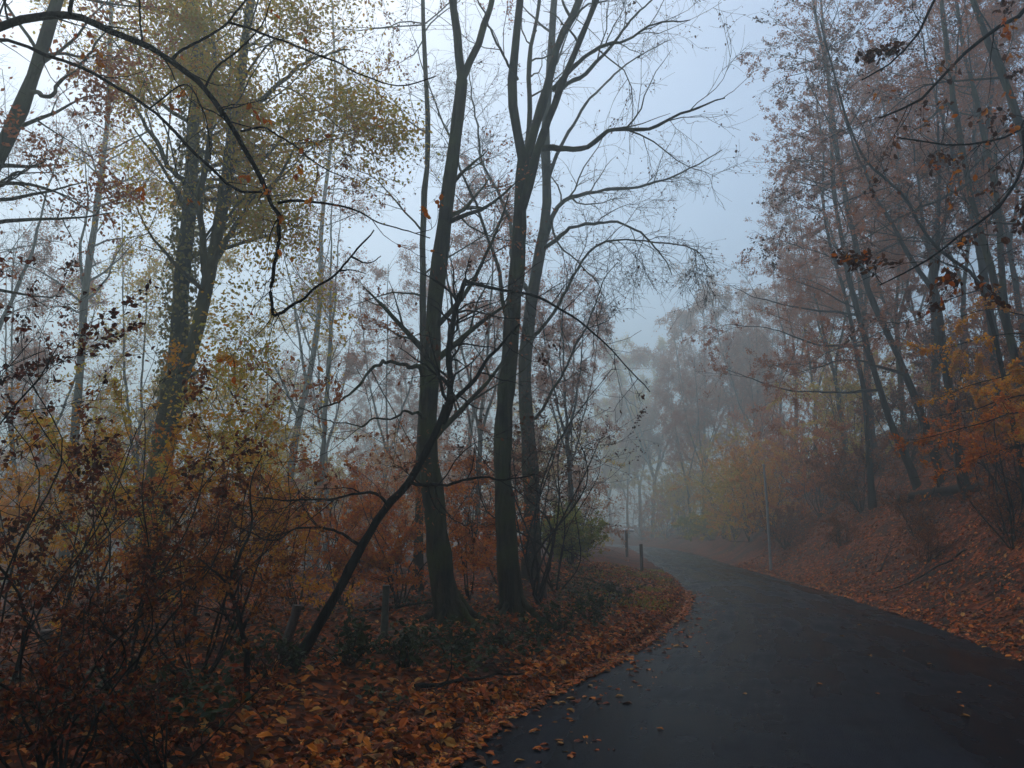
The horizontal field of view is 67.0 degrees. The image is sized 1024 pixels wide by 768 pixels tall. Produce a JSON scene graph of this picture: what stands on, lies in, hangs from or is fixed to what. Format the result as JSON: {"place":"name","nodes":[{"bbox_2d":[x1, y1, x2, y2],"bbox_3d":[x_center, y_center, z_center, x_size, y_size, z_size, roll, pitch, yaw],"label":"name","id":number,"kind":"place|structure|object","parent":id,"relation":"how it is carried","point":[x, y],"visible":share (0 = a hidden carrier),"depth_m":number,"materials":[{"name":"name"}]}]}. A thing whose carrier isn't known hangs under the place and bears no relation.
{"place":"outdoors","nodes":[
{"label":"outdoors","id":0,"kind":"place"},
{"bbox_2d":[0,381,1023,767],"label":"ground","id":1,"kind":"structure","parent":0,"point":[726,551],"depth_m":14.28,"materials":[{"name":"brown plant"}]},
{"bbox_2d":[0,448,108,599],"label":"beech sapling","id":2,"kind":"object","parent":1,"relation":"on","point":[5,503],"visible":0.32,"depth_m":14.35,"materials":[{"name":"orange plant"}]},
{"bbox_2d":[0,393,121,596],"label":"young tree","id":3,"kind":"object","parent":1,"relation":"on","point":[45,528],"visible":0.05,"depth_m":35.68,"materials":[{"name":"yellow plant"}]},
{"bbox_2d":[0,43,126,492],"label":"misty tree","id":4,"kind":"object","parent":1,"relation":"on","point":[18,284],"visible":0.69,"depth_m":23.22,"materials":[{"name":"grey plant"}]},
{"bbox_2d":[0,211,141,595],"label":"misty tree","id":5,"kind":"object","parent":1,"relation":"on","point":[55,291],"visible":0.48,"depth_m":29.76,"materials":[{"name":"grey plant"}]},
{"bbox_2d":[0,315,156,586],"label":"misty tree","id":6,"kind":"object","parent":1,"relation":"on","point":[84,402],"visible":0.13,"depth_m":43.14,"materials":[{"name":"grey plant"}]},
{"bbox_2d":[0,0,183,587],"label":"beech tree","id":7,"kind":"object","parent":1,"relation":"on","point":[85,279],"visible":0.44,"depth_m":25.33,"materials":[{"name":"grey plant"}]},
{"bbox_2d":[0,0,189,336],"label":"beech tree","id":8,"kind":"object","parent":1,"relation":"on","point":[14,125],"visible":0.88,"depth_m":9.74,"materials":[{"name":"brown plant"}]},
{"bbox_2d":[0,528,216,767],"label":"beech shrub","id":9,"kind":"object","parent":1,"relation":"on","point":[18,696],"visible":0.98,"depth_m":4.13,"materials":[{"name":"brown plant"}]},
{"bbox_2d":[0,328,261,647],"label":"beech shrub","id":10,"kind":"object","parent":1,"relation":"on","point":[28,499],"visible":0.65,"depth_m":8.53,"materials":[{"name":"brown plant"}]},
{"bbox_2d":[0,244,262,730],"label":"beech shrub","id":11,"kind":"object","parent":1,"relation":"on","point":[95,468],"visible":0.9,"depth_m":5.00,"materials":[{"name":"brown plant"}]},
{"bbox_2d":[2,363,261,619],"bbox_3d":[-5.564,1.505,11.274,3.553,3.886,3.360,8,-13,-35],"label":"beech shrub","id":12,"kind":"object","parent":1,"relation":"on","point":[116,393],"visible":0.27,"depth_m":11.11,"materials":[{"name":"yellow plant"}]},
{"bbox_2d":[0,356,298,728],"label":"beech shrub","id":13,"kind":"object","parent":1,"relation":"on","point":[202,577],"visible":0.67,"depth_m":5.76,"materials":[{"name":"brown plant"}]},
{"bbox_2d":[60,170,264,574],"bbox_3d":[-12.439,0.151,27.979,7.429,15.762,8.141,6,-12,-30],"label":"misty tree","id":14,"kind":"object","parent":1,"relation":"on","point":[140,282],"visible":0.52,"depth_m":27.39,"materials":[{"name":"grey plant"}]},
{"bbox_2d":[62,645,284,767],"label":"beech shrub","id":15,"kind":"object","parent":1,"relation":"on","point":[143,705],"visible":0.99,"depth_m":4.39,"materials":[{"name":"brown plant"}]},
{"bbox_2d":[80,422,280,645],"bbox_3d":[-3.751,1.724,8.976,2.371,2.602,2.598,0,-11,0],"label":"beech shrub","id":16,"kind":"object","parent":1,"relation":"on","point":[154,527],"visible":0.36,"depth_m":8.78,"materials":[{"name":"brown plant"}]},
{"bbox_2d":[128,455,267,693],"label":"sapling","id":17,"kind":"object","parent":1,"relation":"on","point":[235,607],"visible":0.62,"depth_m":6.34,"materials":[{"name":"brown plant"}]},
{"bbox_2d":[70,425,340,680],"bbox_3d":[-2.864,1.508,6.973,2.650,2.353,1.791,0,-11,0],"label":"beech shrub","id":18,"kind":"object","parent":1,"relation":"on","point":[289,559],"visible":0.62,"depth_m":6.93,"materials":[{"name":"brown plant"}]},
{"bbox_2d":[0,0,443,385],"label":"overhanging tree","id":19,"kind":"object","parent":1,"relation":"on","point":[7,23],"visible":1,"depth_m":4.10,"materials":[{"name":"brown plant"}]},
{"bbox_2d":[1,0,447,604],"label":"ivy clad tree","id":20,"kind":"object","parent":1,"relation":"on","point":[205,58],"visible":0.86,"depth_m":13.72,"materials":[{"name":"green plant"}]},
{"bbox_2d":[95,409,369,629],"bbox_3d":[-3.525,1.952,9.878,2.767,3.257,2.989,-9,-14,39],"label":"beech shrub","id":21,"kind":"object","parent":1,"relation":"on","point":[323,586],"visible":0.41,"depth_m":9.98,"materials":[{"name":"brown plant"}]},
{"bbox_2d":[223,623,308,676],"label":"bramble bush","id":22,"kind":"object","parent":1,"relation":"on","point":[293,654],"visible":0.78,"depth_m":6.97,"materials":[{"name":"green plant"}]},
{"bbox_2d":[199,298,347,557],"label":"misty tree","id":23,"kind":"object","parent":1,"relation":"on","point":[275,408],"visible":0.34,"depth_m":36.09,"materials":[{"name":"grey plant"}]},
{"bbox_2d":[204,0,380,566],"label":"beech tree","id":24,"kind":"object","parent":1,"relation":"on","point":[313,350],"visible":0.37,"depth_m":35.05,"materials":[{"name":"brown plant"}]},
{"bbox_2d":[215,447,380,606],"bbox_3d":[-3.536,2.321,12.684,2.864,2.758,2.292,-10,-15,43],"label":"beech shrub","id":25,"kind":"object","parent":1,"relation":"on","point":[315,518],"visible":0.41,"depth_m":12.47,"materials":[{"name":"brown plant"}]},
{"bbox_2d":[240,405,377,570],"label":"young tree","id":26,"kind":"object","parent":1,"relation":"on","point":[342,475],"visible":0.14,"depth_m":43.23,"materials":[{"name":"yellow plant"}]},
{"bbox_2d":[0,560,650,741],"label":"ivy ground cover","id":27,"kind":"object","parent":1,"relation":"on","point":[208,715],"visible":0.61,"depth_m":8.00,"materials":[{"name":"green plant"}]},
{"bbox_2d":[277,275,378,570],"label":"misty tree","id":28,"kind":"object","parent":1,"relation":"on","point":[321,420],"visible":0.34,"depth_m":42.11,"materials":[{"name":"grey plant"}]},
{"bbox_2d":[282,112,392,569],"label":"misty tree","id":29,"kind":"object","parent":1,"relation":"on","point":[326,399],"visible":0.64,"depth_m":31.25,"materials":[{"name":"grey plant"}]},
{"bbox_2d":[293,610,385,670],"bbox_3d":[-1.598,2.539,7.721,1.000,0.586,0.935,-5,-12,26],"label":"bramble bush","id":30,"kind":"object","parent":1,"relation":"on","point":[348,647],"visible":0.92,"depth_m":7.60,"materials":[{"name":"green plant"}]},
{"bbox_2d":[292,458,418,606],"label":"beech sapling","id":31,"kind":"object","parent":1,"relation":"on","point":[339,565],"visible":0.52,"depth_m":12.45,"materials":[{"name":"orange plant"}]},
{"bbox_2d":[314,239,455,484],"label":"misty tree","id":32,"kind":"object","parent":1,"relation":"on","point":[351,359],"visible":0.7,"depth_m":39.70,"materials":[{"name":"grey plant"}]},
{"bbox_2d":[321,441,453,572],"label":"beech sapling","id":33,"kind":"object","parent":1,"relation":"on","point":[377,486],"visible":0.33,"depth_m":18.98,"materials":[{"name":"orange plant"}]},
{"bbox_2d":[224,0,554,630],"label":"beech tree","id":34,"kind":"object","parent":1,"relation":"on","point":[448,599],"visible":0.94,"depth_m":11.16,"materials":[{"name":"grey plant"}]},
{"bbox_2d":[336,426,474,555],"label":"young tree","id":35,"kind":"object","parent":1,"relation":"on","point":[406,456],"visible":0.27,"depth_m":36.21,"materials":[{"name":"brown plant"}]},
{"bbox_2d":[335,459,485,605],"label":"beech sapling","id":36,"kind":"object","parent":1,"relation":"on","point":[395,554],"visible":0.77,"depth_m":12.13,"materials":[{"name":"orange plant"}]},
{"bbox_2d":[375,619,445,667],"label":"bramble bush","id":37,"kind":"object","parent":1,"relation":"on","point":[409,645],"visible":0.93,"depth_m":7.74,"materials":[{"name":"green plant"}]},
{"bbox_2d":[297,0,533,591],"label":"beech tree","id":38,"kind":"object","parent":1,"relation":"on","point":[418,561],"visible":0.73,"depth_m":15.48,"materials":[{"name":"grey plant"}]},
{"bbox_2d":[194,225,649,671],"bbox_3d":[-0.765,0.616,7.453,4.296,4.467,2.044,0,-11,0],"label":"leaning tree","id":39,"kind":"object","parent":1,"relation":"on","point":[312,635],"visible":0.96,"depth_m":7.49,"materials":[{"name":"brown plant"}]},
{"bbox_2d":[377,320,485,464],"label":"misty tree","id":40,"kind":"object","parent":1,"relation":"on","point":[397,397],"visible":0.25,"depth_m":53.21,"materials":[{"name":"grey plant"}]},
{"bbox_2d":[369,452,496,599],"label":"beech sapling","id":41,"kind":"object","parent":1,"relation":"on","point":[477,560],"visible":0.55,"depth_m":13.01,"materials":[{"name":"orange plant"}]},
{"bbox_2d":[372,151,586,551],"bbox_3d":[-0.695,-0.575,29.000,7.672,15.035,6.506,6,-12,-31],"label":"misty tree","id":42,"kind":"object","parent":1,"relation":"on","point":[463,264],"visible":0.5,"depth_m":28.73,"materials":[{"name":"grey plant"}]},
{"bbox_2d":[456,462,551,583],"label":"beech sapling","id":43,"kind":"object","parent":1,"relation":"on","point":[487,540],"visible":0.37,"depth_m":15.51,"materials":[{"name":"orange plant"}]},
{"bbox_2d":[408,329,658,604],"bbox_3d":[0.573,1.341,13.570,4.107,4.965,3.757,8,-13,-37],"label":"sapling","id":44,"kind":"object","parent":1,"relation":"on","point":[538,592],"visible":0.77,"depth_m":13.29,"materials":[{"name":"brown plant"}]},
{"bbox_2d":[461,381,624,549],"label":"young tree","id":45,"kind":"object","parent":1,"relation":"on","point":[562,456],"visible":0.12,"depth_m":43.19,"materials":[{"name":"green plant"}]},
{"bbox_2d":[472,375,644,590],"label":"sapling","id":46,"kind":"object","parent":1,"relation":"on","point":[563,538],"visible":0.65,"depth_m":15.16,"materials":[{"name":"brown plant"}]},
{"bbox_2d":[355,0,763,627],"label":"beech tree","id":47,"kind":"object","parent":1,"relation":"on","point":[531,146],"visible":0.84,"depth_m":12.51,"materials":[{"name":"grey plant"}]},
{"bbox_2d":[516,255,615,559],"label":"misty tree","id":48,"kind":"object","parent":1,"relation":"on","point":[564,387],"visible":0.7,"depth_m":27.11,"materials":[{"name":"grey plant"}]},
{"bbox_2d":[514,274,629,547],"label":"misty tree","id":49,"kind":"object","parent":1,"relation":"on","point":[549,384],"visible":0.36,"depth_m":35.95,"materials":[{"name":"grey plant"}]},
{"bbox_2d":[540,497,608,564],"bbox_3d":[1.488,3.955,20.775,2.334,1.868,2.002,7,-13,-34],"label":"green bush","id":50,"kind":"object","parent":1,"relation":"on","point":[573,531],"visible":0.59,"depth_m":20.44,"materials":[{"name":"green plant"}]},
{"bbox_2d":[539,422,632,560],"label":"young tree","id":51,"kind":"object","parent":1,"relation":"on","point":[600,487],"visible":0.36,"depth_m":37.01,"materials":[{"name":"green plant"}]},
{"bbox_2d":[427,0,766,580],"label":"beech tree","id":52,"kind":"object","parent":1,"relation":"on","point":[533,286],"visible":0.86,"depth_m":17.29,"materials":[{"name":"grey plant"}]},
{"bbox_2d":[568,382,643,535],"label":"misty tree","id":53,"kind":"object","parent":1,"relation":"on","point":[606,469],"visible":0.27,"depth_m":111.19,"materials":[{"name":"grey plant"}]},
{"bbox_2d":[592,391,655,537],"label":"misty tree","id":54,"kind":"object","parent":1,"relation":"on","point":[623,484],"visible":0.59,"depth_m":103.51,"materials":[{"name":"grey plant"}]},
{"bbox_2d":[598,332,679,534],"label":"misty tree","id":55,"kind":"object","parent":1,"relation":"on","point":[661,343],"visible":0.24,"depth_m":118.72,"materials":[{"name":"grey plant"}]},
{"bbox_2d":[587,313,707,536],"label":"misty tree","id":56,"kind":"object","parent":1,"relation":"on","point":[648,419],"visible":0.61,"depth_m":96.56,"materials":[{"name":"grey plant"}]},
{"bbox_2d":[643,452,716,544],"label":"young tree","id":57,"kind":"object","parent":1,"relation":"on","point":[678,495],"visible":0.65,"depth_m":72.80,"materials":[{"name":"green plant"}]},
{"bbox_2d":[653,378,725,531],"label":"misty tree","id":58,"kind":"object","parent":1,"relation":"on","point":[675,434],"visible":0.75,"depth_m":70.75,"materials":[{"name":"grey plant"}]},
{"bbox_2d":[657,340,744,534],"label":"misty tree","id":59,"kind":"object","parent":1,"relation":"on","point":[678,417],"visible":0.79,"depth_m":65.50,"materials":[{"name":"grey plant"}]},
{"bbox_2d":[632,255,774,519],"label":"misty tree","id":60,"kind":"object","parent":1,"relation":"on","point":[683,318],"visible":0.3,"depth_m":84.36,"materials":[{"name":"grey plant"}]},
{"bbox_2d":[666,429,758,538],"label":"young tree","id":61,"kind":"object","parent":1,"relation":"on","point":[698,484],"visible":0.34,"depth_m":53.65,"materials":[{"name":"green plant"}]},
{"bbox_2d":[670,434,767,540],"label":"young tree","id":62,"kind":"object","parent":1,"relation":"on","point":[715,505],"visible":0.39,"depth_m":47.52,"materials":[{"name":"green plant"}]},
{"bbox_2d":[708,303,794,514],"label":"misty tree","id":63,"kind":"object","parent":1,"relation":"on","point":[726,343],"visible":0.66,"depth_m":61.78,"materials":[{"name":"grey plant"}]},
{"bbox_2d":[696,416,807,550],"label":"young tree","id":64,"kind":"object","parent":1,"relation":"on","point":[729,485],"visible":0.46,"depth_m":41.55,"materials":[{"name":"green plant"}]},
{"bbox_2d":[685,241,828,446],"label":"misty tree","id":65,"kind":"object","parent":1,"relation":"on","point":[758,389],"visible":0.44,"depth_m":69.59,"materials":[{"name":"grey plant"}]},
{"bbox_2d":[712,417,814,535],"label":"young tree","id":66,"kind":"object","parent":1,"relation":"on","point":[775,499],"visible":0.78,"depth_m":36.24,"materials":[{"name":"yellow plant"}]},
{"bbox_2d":[720,389,810,504],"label":"young tree","id":67,"kind":"object","parent":1,"relation":"on","point":[761,422],"visible":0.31,"depth_m":50.16,"materials":[{"name":"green plant"}]},
{"bbox_2d":[747,494,814,550],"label":"bush","id":68,"kind":"object","parent":1,"relation":"on","point":[781,532],"visible":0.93,"depth_m":31.86,"materials":[{"name":"brown plant"}]},
{"bbox_2d":[725,372,860,502],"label":"young tree","id":69,"kind":"object","parent":1,"relation":"on","point":[777,421],"visible":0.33,"depth_m":40.67,"materials":[{"name":"brown plant"}]},
{"bbox_2d":[747,239,842,483],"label":"misty tree","id":70,"kind":"object","parent":1,"relation":"on","point":[782,337],"visible":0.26,"depth_m":51.89,"materials":[{"name":"grey plant"}]},
{"bbox_2d":[768,415,862,527],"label":"young tree","id":71,"kind":"object","parent":1,"relation":"on","point":[813,481],"visible":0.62,"depth_m":33.46,"materials":[{"name":"brown plant"}]},
{"bbox_2d":[745,212,893,483],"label":"misty tree","id":72,"kind":"object","parent":1,"relation":"on","point":[782,284],"visible":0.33,"depth_m":42.80,"materials":[{"name":"grey plant"}]},
{"bbox_2d":[680,0,964,490],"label":"beech tree","id":73,"kind":"object","parent":1,"relation":"on","point":[911,471],"visible":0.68,"depth_m":25.45,"materials":[{"name":"brown plant"}]},
{"bbox_2d":[757,144,920,478],"bbox_3d":[15.274,-3.253,38.050,7.229,16.705,8.525,3,-11,-15],"label":"misty tree","id":74,"kind":"object","parent":1,"relation":"on","point":[805,319],"visible":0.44,"depth_m":38.10,"materials":[{"name":"grey plant"}]},
{"bbox_2d":[736,0,947,484],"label":"beech tree","id":75,"kind":"object","parent":1,"relation":"on","point":[907,379],"visible":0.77,"depth_m":23.84,"materials":[{"name":"brown plant"}]},
{"bbox_2d":[766,304,930,474],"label":"young tree","id":76,"kind":"object","parent":1,"relation":"on","point":[848,386],"visible":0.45,"depth_m":36.32,"materials":[{"name":"brown plant"}]},
{"bbox_2d":[761,38,951,509],"bbox_3d":[11.792,-4.096,27.900,5.782,17.225,6.395,5,-12,-23],"label":"beech tree","id":77,"kind":"object","parent":1,"relation":"on","point":[871,493],"visible":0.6,"depth_m":27.97,"materials":[{"name":"brown plant"}]},
{"bbox_2d":[804,426,916,515],"bbox_3d":[12.328,3.235,27.383,3.828,3.398,2.681,-6,-12,28],"label":"bush","id":78,"kind":"object","parent":1,"relation":"on","point":[845,484],"visible":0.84,"depth_m":27.15,"materials":[{"name":"brown plant"}]},
{"bbox_2d":[770,107,962,474],"bbox_3d":[15.630,-4.677,34.062,6.363,18.118,7.582,0,-11,0],"label":"misty tree","id":79,"kind":"object","parent":1,"relation":"on","point":[867,375],"visible":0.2,"depth_m":33.52,"materials":[{"name":"brown plant"}]},
{"bbox_2d":[743,0,1023,503],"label":"beech tree","id":80,"kind":"object","parent":1,"relation":"on","point":[973,275],"visible":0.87,"depth_m":16.20,"materials":[{"name":"brown plant"}]},
{"bbox_2d":[774,44,1006,441],"bbox_3d":[16.019,-4.878,31.596,8.525,16.705,7.229,2,-11,-9],"label":"misty tree","id":81,"kind":"object","parent":1,"relation":"on","point":[903,267],"visible":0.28,"depth_m":31.25,"materials":[{"name":"brown plant"}]},
{"bbox_2d":[765,0,1023,404],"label":"beech tree","id":82,"kind":"object","parent":1,"relation":"on","point":[1006,324],"visible":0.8,"depth_m":17.73,"materials":[{"name":"brown plant"}]},
{"bbox_2d":[830,368,961,473],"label":"young tree","id":83,"kind":"object","parent":1,"relation":"on","point":[894,401],"visible":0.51,"depth_m":28.86,"materials":[{"name":"brown plant"}]},
{"bbox_2d":[788,19,1023,502],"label":"misty tree","id":84,"kind":"object","parent":1,"relation":"on","point":[940,324],"visible":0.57,"depth_m":21.78,"materials":[{"name":"brown plant"}]},
{"bbox_2d":[817,0,1014,448],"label":"misty tree","id":85,"kind":"object","parent":1,"relation":"on","point":[933,323],"visible":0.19,"depth_m":28.12,"materials":[{"name":"brown plant"}]},
{"bbox_2d":[879,480,952,539],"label":"bush","id":86,"kind":"object","parent":1,"relation":"on","point":[915,517],"visible":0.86,"depth_m":20.46,"materials":[{"name":"brown plant"}]},
{"bbox_2d":[820,0,1023,318],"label":"overhanging tree","id":87,"kind":"object","parent":1,"relation":"on","point":[949,276],"visible":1,"depth_m":6.10,"materials":[{"name":"brown plant"}]},
{"bbox_2d":[902,513,954,567],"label":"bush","id":88,"kind":"object","parent":1,"relation":"on","point":[927,534],"visible":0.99,"depth_m":17.68,"materials":[{"name":"brown plant"}]},
{"bbox_2d":[841,0,1023,237],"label":"beech tree","id":89,"kind":"object","parent":1,"relation":"on","point":[998,63],"visible":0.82,"depth_m":15.66,"materials":[{"name":"brown plant"}]},
{"bbox_2d":[842,8,1023,410],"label":"misty tree","id":90,"kind":"object","parent":1,"relation":"on","point":[963,288],"visible":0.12,"depth_m":31.00,"materials":[{"name":"brown plant"}]},
{"bbox_2d":[846,0,1023,370],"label":"beech tree","id":91,"kind":"object","parent":1,"relation":"on","point":[1002,279],"visible":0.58,"depth_m":20.66,"materials":[{"name":"brown plant"}]},
{"bbox_2d":[855,0,1023,421],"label":"misty tree","id":92,"kind":"object","parent":1,"relation":"on","point":[981,263],"visible":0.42,"depth_m":25.37,"materials":[{"name":"brown plant"}]},
{"bbox_2d":[858,0,1023,346],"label":"misty tree","id":93,"kind":"object","parent":1,"relation":"on","point":[1008,234],"visible":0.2,"depth_m":29.85,"materials":[{"name":"brown plant"}]},
{"bbox_2d":[885,286,1023,502],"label":"young beech","id":94,"kind":"object","parent":1,"relation":"on","point":[970,459],"visible":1,"depth_m":11.23,"materials":[{"name":"orange plant"}]},
{"bbox_2d":[888,312,1023,430],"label":"young tree","id":95,"kind":"object","parent":1,"relation":"on","point":[926,341],"visible":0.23,"depth_m":26.82,"materials":[{"name":"brown plant"}]},
{"bbox_2d":[910,368,1005,477],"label":"young tree","id":96,"kind":"object","parent":1,"relation":"on","point":[967,404],"visible":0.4,"depth_m":23.05,"materials":[{"name":"brown plant"}]},
{"bbox_2d":[901,0,1023,226],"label":"misty tree","id":97,"kind":"object","parent":1,"relation":"on","point":[988,18],"visible":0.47,"depth_m":22.25,"materials":[{"name":"brown plant"}]},
{"bbox_2d":[906,249,1023,416],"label":"young tree","id":98,"kind":"object","parent":1,"relation":"on","point":[1014,325],"visible":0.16,"depth_m":30.29,"materials":[{"name":"brown plant"}]},
{"bbox_2d":[914,398,1023,519],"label":"beech sapling","id":99,"kind":"object","parent":1,"relation":"on","point":[951,404],"visible":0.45,"depth_m":16.54,"materials":[{"name":"orange plant"}]},
{"bbox_2d":[935,348,1023,549],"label":"beech sapling","id":100,"kind":"object","parent":1,"relation":"on","point":[979,403],"visible":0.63,"depth_m":15.08,"materials":[{"name":"brown plant"}]},
{"bbox_2d":[953,470,1023,537],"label":"bush","id":101,"kind":"object","parent":1,"relation":"on","point":[1005,514],"visible":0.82,"depth_m":15.35,"materials":[{"name":"brown plant"}]},
{"bbox_2d":[0,0,1023,554],"label":"sky","id":102,"kind":"structure","parent":0,"point":[693,78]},
{"bbox_2d":[445,543,1023,767],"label":"road","id":103,"kind":"structure","parent":0,"point":[786,711],"depth_m":7.36,"materials":[{"name":"grey asphalt"}]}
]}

